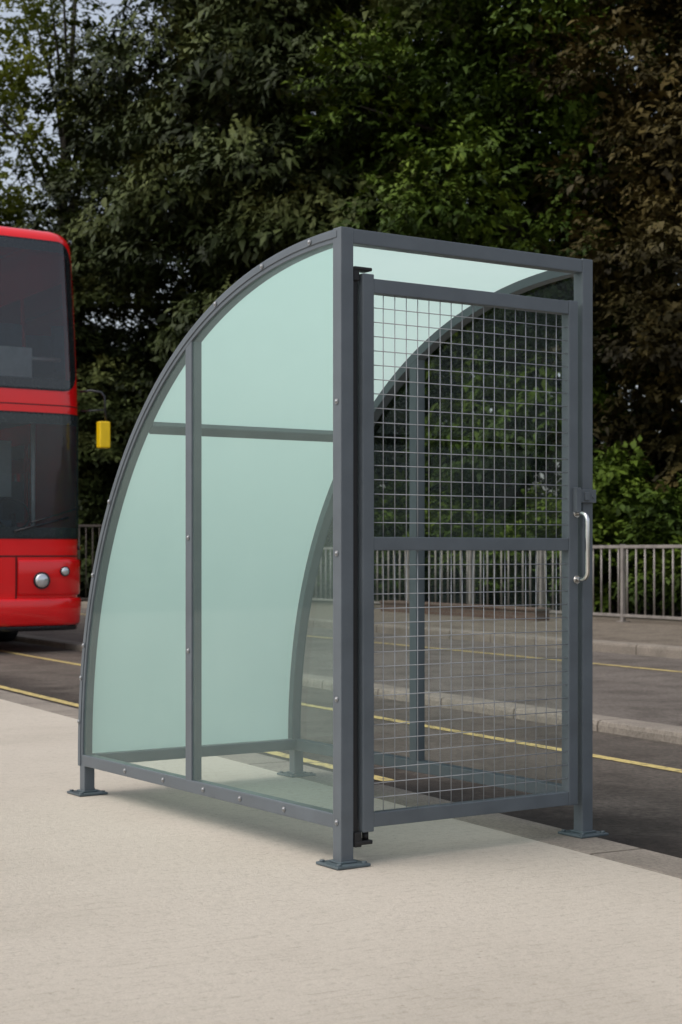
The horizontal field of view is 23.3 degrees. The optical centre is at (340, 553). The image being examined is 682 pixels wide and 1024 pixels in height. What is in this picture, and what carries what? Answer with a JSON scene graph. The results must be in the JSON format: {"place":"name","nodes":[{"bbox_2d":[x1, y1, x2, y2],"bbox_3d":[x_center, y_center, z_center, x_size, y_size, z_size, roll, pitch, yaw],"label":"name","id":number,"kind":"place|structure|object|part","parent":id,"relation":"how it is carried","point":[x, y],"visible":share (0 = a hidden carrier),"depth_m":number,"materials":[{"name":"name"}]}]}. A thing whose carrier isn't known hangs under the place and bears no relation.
{"place":"outdoors","nodes":[
{"label":"outdoors","id":0,"kind":"place"},
{"bbox_2d":[0,699,681,1023],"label":"platform","id":1,"kind":"structure","parent":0,"point":[126,900],"depth_m":4.71,"materials":[{"name":"concrete"}]},
{"bbox_2d":[67,226,608,869],"bbox_3d":[-0.092,-0.022,6.544,1.192,2.102,2.118,0,0,-34],"label":"smoking shelter","id":2,"kind":"object","parent":1,"relation":"on","point":[245,476],"visible":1,"depth_m":6.48,"materials":[{"name":"paint"}]},
{"bbox_2d":[353,266,595,847],"bbox_3d":[0.491,0.011,5.730,1.061,1.918,0.117,0,0,-34],"label":"door","id":3,"kind":"structure","parent":2,"relation":"in","point":[365,286],"depth_m":5.69,"materials":[{"name":"metal"}]},
{"bbox_2d":[0,641,681,857],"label":"road","id":4,"kind":"structure","parent":0,"point":[637,806],"depth_m":8.99,"materials":[{"name":"grey asphalt"}]},
{"bbox_2d":[0,226,109,640],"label":"double decker bus","id":5,"kind":"object","parent":4,"relation":"on","point":[39,513],"visible":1,"depth_m":18.73,"materials":[{"name":"red paint"}]},
{"label":"side window","id":6,"kind":"part","parent":5,"relation":"part of","materials":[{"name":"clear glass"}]},
{"bbox_3d":[-5.553,-2.550,23.132,0.030,1.300,9.331,0,0,-30],"label":"side window","id":7,"kind":"part","parent":5,"relation":"part of","materials":[{"name":"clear glass"}]},
{"bbox_2d":[0,685,393,780],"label":"road marking","id":8,"kind":"object","parent":4,"relation":"on","point":[330,766],"visible":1,"depth_m":9.05,"materials":[{"name":"yellow paint"}]},
{"bbox_2d":[0,690,681,878],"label":"kerb","id":9,"kind":"structure","parent":4,"relation":"on","point":[661,863],"depth_m":6.29,"materials":[{"name":"concrete"}]},
{"bbox_2d":[0,650,681,772],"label":"road marking","id":10,"kind":"object","parent":4,"relation":"on","point":[560,749],"depth_m":9.78,"materials":[{"name":"yellow paint"}]},
{"bbox_2d":[0,0,681,494],"label":"sky","id":11,"kind":"structure","parent":0,"point":[48,130],"materials":[{"name":"white"}]},
{"bbox_2d":[18,607,681,726],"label":"road","id":12,"kind":"structure","parent":0,"point":[648,695],"depth_m":14.70,"materials":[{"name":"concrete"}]},
{"bbox_2d":[82,614,681,671],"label":"road marking","id":13,"kind":"object","parent":12,"relation":"on","point":[517,656],"depth_m":16.92,"materials":[{"name":"paint"}]},
{"bbox_2d":[77,590,681,621],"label":"verge","id":14,"kind":"structure","parent":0,"point":[678,614],"depth_m":30.16,"materials":[{"name":"green plant"}]},
{"bbox_2d":[0,0,36,225],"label":"broadleaf tree","id":15,"kind":"object","parent":14,"relation":"on","point":[11,80],"visible":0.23,"depth_m":42.13,"materials":[{"name":"green plant"}]},
{"bbox_2d":[78,461,118,594],"bbox_3d":[-4.985,-0.518,36.429,3.231,3.223,3.566,0,0,4],"label":"shrub","id":16,"kind":"object","parent":14,"relation":"on","point":[93,503],"visible":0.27,"depth_m":35.49,"materials":[{"name":"green plant"}]},
{"bbox_2d":[0,0,197,450],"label":"broadleaf tree","id":17,"kind":"object","parent":14,"relation":"on","point":[11,210],"visible":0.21,"depth_m":40.73,"materials":[{"name":"plant"}]},
{"bbox_2d":[14,157,217,595],"bbox_3d":[-6.042,-3.882,37.576,8.253,9.867,8.098,0,0,-36],"label":"broadleaf tree","id":18,"kind":"object","parent":14,"relation":"on","point":[87,349],"visible":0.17,"depth_m":35.88,"materials":[{"name":"green plant"}]},
{"bbox_2d":[35,0,371,463],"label":"broadleaf tree","id":19,"kind":"object","parent":14,"relation":"on","point":[104,117],"visible":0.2,"depth_m":34.13,"materials":[{"name":"green plant"}]},
{"bbox_2d":[83,0,575,542],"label":"broadleaf tree","id":20,"kind":"object","parent":14,"relation":"on","point":[249,238],"visible":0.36,"depth_m":31.76,"materials":[{"name":"green plant"}]},
{"bbox_2d":[312,496,396,600],"bbox_3d":[-0.009,-0.378,34.331,4.076,2.969,3.336,0,0,-20],"label":"shrub","id":21,"kind":"object","parent":14,"relation":"on","point":[328,544],"visible":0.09,"depth_m":33.49,"materials":[{"name":"green plant"}]},
{"bbox_2d":[83,0,681,597],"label":"distant wood","id":22,"kind":"object","parent":14,"relation":"on","point":[391,464],"visible":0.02,"depth_m":37.76,"materials":[{"name":"green plant"}]},
{"bbox_2d":[327,465,458,603],"bbox_3d":[1.221,-0.304,32.489,3.039,2.890,3.537,0,0,0],"label":"shrub","id":23,"kind":"object","parent":14,"relation":"on","point":[400,516],"visible":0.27,"depth_m":31.86,"materials":[{"name":"green plant"}]},
{"bbox_2d":[392,489,519,604],"bbox_3d":[2.296,-0.068,30.580,2.779,2.261,2.518,0,0,-5],"label":"shrub","id":24,"kind":"object","parent":14,"relation":"on","point":[473,530],"visible":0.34,"depth_m":30.17,"materials":[{"name":"green plant"}]},
{"bbox_2d":[280,0,681,604],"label":"broadleaf tree","id":25,"kind":"object","parent":14,"relation":"on","point":[507,137],"visible":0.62,"depth_m":29.68,"materials":[{"name":"green plant"}]},
{"bbox_2d":[463,482,604,607],"bbox_3d":[3.443,-0.080,28.708,2.609,2.322,3.187,0,0,40],"label":"shrub","id":26,"kind":"object","parent":14,"relation":"on","point":[500,528],"visible":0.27,"depth_m":28.25,"materials":[{"name":"green plant"}]},
{"bbox_2d":[505,435,680,612],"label":"shrub","id":27,"kind":"object","parent":14,"relation":"on","point":[613,486],"visible":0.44,"depth_m":26.18,"materials":[{"name":"green plant"}]},
{"bbox_2d":[506,0,681,498],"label":"broadleaf tree","id":28,"kind":"object","parent":14,"relation":"on","point":[661,155],"visible":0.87,"depth_m":27.48,"materials":[{"name":"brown plant"}]},
{"bbox_2d":[611,472,681,615],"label":"shrub","id":29,"kind":"object","parent":14,"relation":"on","point":[658,521],"visible":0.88,"depth_m":24.33,"materials":[{"name":"green plant"}]},
{"bbox_2d":[83,601,681,645],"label":"pavement","id":30,"kind":"structure","parent":0,"point":[661,632],"depth_m":21.87,"materials":[{"name":"grey concrete"}]},
{"bbox_2d":[79,525,101,599],"bbox_3d":[-11.915,0.215,34.597,20.250,1.630,0.140,0,0,5],"label":"metal railing","id":31,"kind":"object","parent":30,"relation":"on","point":[86,526],"visible":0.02,"depth_m":33.99,"materials":[{"name":"grey metal"}]},
{"bbox_2d":[379,600,550,620],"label":"brick wall","id":32,"kind":"structure","parent":30,"relation":"on","point":[534,612],"depth_m":24.66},
{"bbox_2d":[312,544,681,621],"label":"metal railing","id":33,"kind":"object","parent":30,"relation":"on","point":[622,614],"visible":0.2,"depth_m":24.71,"materials":[{"name":"grey metal"}]},
{"label":"ground","id":34,"kind":"structure","parent":0,"visible":0},
{"bbox_2d":[12,633,681,744],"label":"kerb","id":35,"kind":"structure","parent":34,"relation":"on","point":[642,729],"depth_m":11.19,"materials":[{"name":"concrete"}]},
{"bbox_2d":[81,602,681,658],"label":"kerb","id":36,"kind":"structure","parent":34,"relation":"on","point":[654,650],"depth_m":19.10,"materials":[{"name":"concrete"}]}
]}

